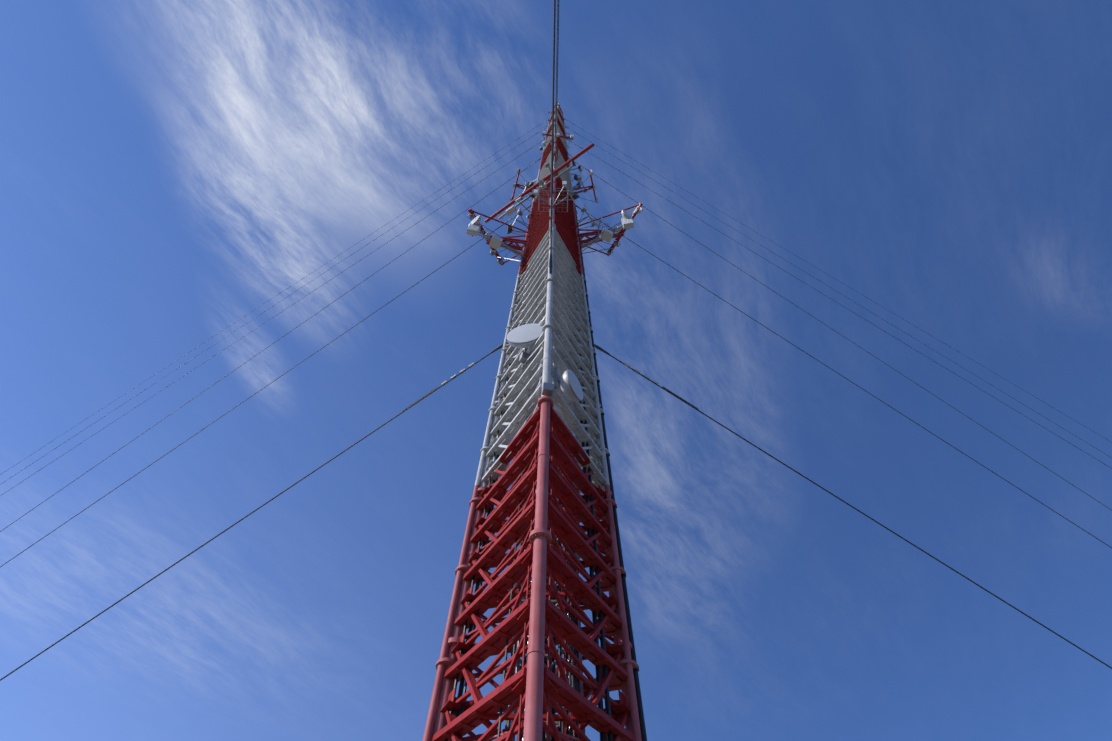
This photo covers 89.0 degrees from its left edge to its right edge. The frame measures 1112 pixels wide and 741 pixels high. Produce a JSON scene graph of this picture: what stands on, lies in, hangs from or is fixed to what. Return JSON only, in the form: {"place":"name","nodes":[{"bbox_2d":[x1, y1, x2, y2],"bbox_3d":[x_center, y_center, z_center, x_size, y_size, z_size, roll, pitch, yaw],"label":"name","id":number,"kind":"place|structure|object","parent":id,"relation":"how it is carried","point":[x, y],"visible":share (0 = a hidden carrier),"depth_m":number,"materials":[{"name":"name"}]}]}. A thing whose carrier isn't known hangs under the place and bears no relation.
{"place":"outdoors","nodes":[
{"label":"outdoors","id":0,"kind":"place"},
{"bbox_2d":[0,0,1111,740],"label":"sky","id":1,"kind":"structure","parent":0,"point":[169,169],"materials":[{"name":"blue"}]},
{"bbox_3d":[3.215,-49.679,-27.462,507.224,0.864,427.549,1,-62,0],"label":"concrete bases","id":2,"kind":"object","parent":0,"visible":0},
{"bbox_2d":[423,102,641,740],"bbox_3d":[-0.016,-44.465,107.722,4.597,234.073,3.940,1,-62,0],"label":"tower legs","id":3,"kind":"object","parent":2,"relation":"on","point":[540,537],"visible":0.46,"depth_m":13.73,"materials":[{"name":"paint"}]},
{"bbox_2d":[0,0,1111,680],"bbox_3d":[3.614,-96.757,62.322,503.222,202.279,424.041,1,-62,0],"label":"guy wires","id":4,"kind":"object","parent":3,"relation":"attached to","point":[596,348],"visible":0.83,"depth_m":47.63,"materials":[{"name":"grey metal"}]},
{"bbox_2d":[432,104,635,740],"bbox_3d":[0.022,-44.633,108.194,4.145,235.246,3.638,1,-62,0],"label":"lattice bracing","id":5,"kind":"object","parent":2,"relation":"on","point":[563,527],"visible":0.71,"depth_m":14.35,"materials":[{"name":"paint"}]},
{"bbox_2d":[444,126,646,740],"bbox_3d":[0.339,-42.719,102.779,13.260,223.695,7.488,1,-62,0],"label":"feeder cables","id":6,"kind":"object","parent":2,"relation":"on","point":[462,686],"visible":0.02,"depth_m":13.53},
{"bbox_2d":[469,99,640,740],"bbox_3d":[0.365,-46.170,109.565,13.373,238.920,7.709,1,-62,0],"label":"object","id":7,"kind":"object","parent":2,"relation":"on","point":[524,360],"visible":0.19,"depth_m":24.64,"materials":[{"name":"metal"}]},
{"bbox_2d":[507,112,580,233],"bbox_3d":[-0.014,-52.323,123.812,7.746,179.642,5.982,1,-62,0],"label":"antennas","id":8,"kind":"object","parent":7,"relation":"attached to","point":[531,195],"visible":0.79,"depth_m":66.85,"materials":[{"name":"grey metal"}]},
{"bbox_2d":[441,94,658,401],"bbox_3d":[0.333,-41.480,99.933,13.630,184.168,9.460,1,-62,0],"label":"antennas","id":9,"kind":"object","parent":7,"relation":"attached to","point":[525,333],"visible":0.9,"depth_m":28.70,"materials":[{"name":"white plastic"}]},
{"bbox_2d":[468,134,642,265],"bbox_3d":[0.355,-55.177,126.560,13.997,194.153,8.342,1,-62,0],"label":"antenna mounting brackets","id":10,"kind":"object","parent":7,"relation":"attached to","point":[619,235],"visible":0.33,"depth_m":47.19,"materials":[{"name":"red metal"}]}
]}

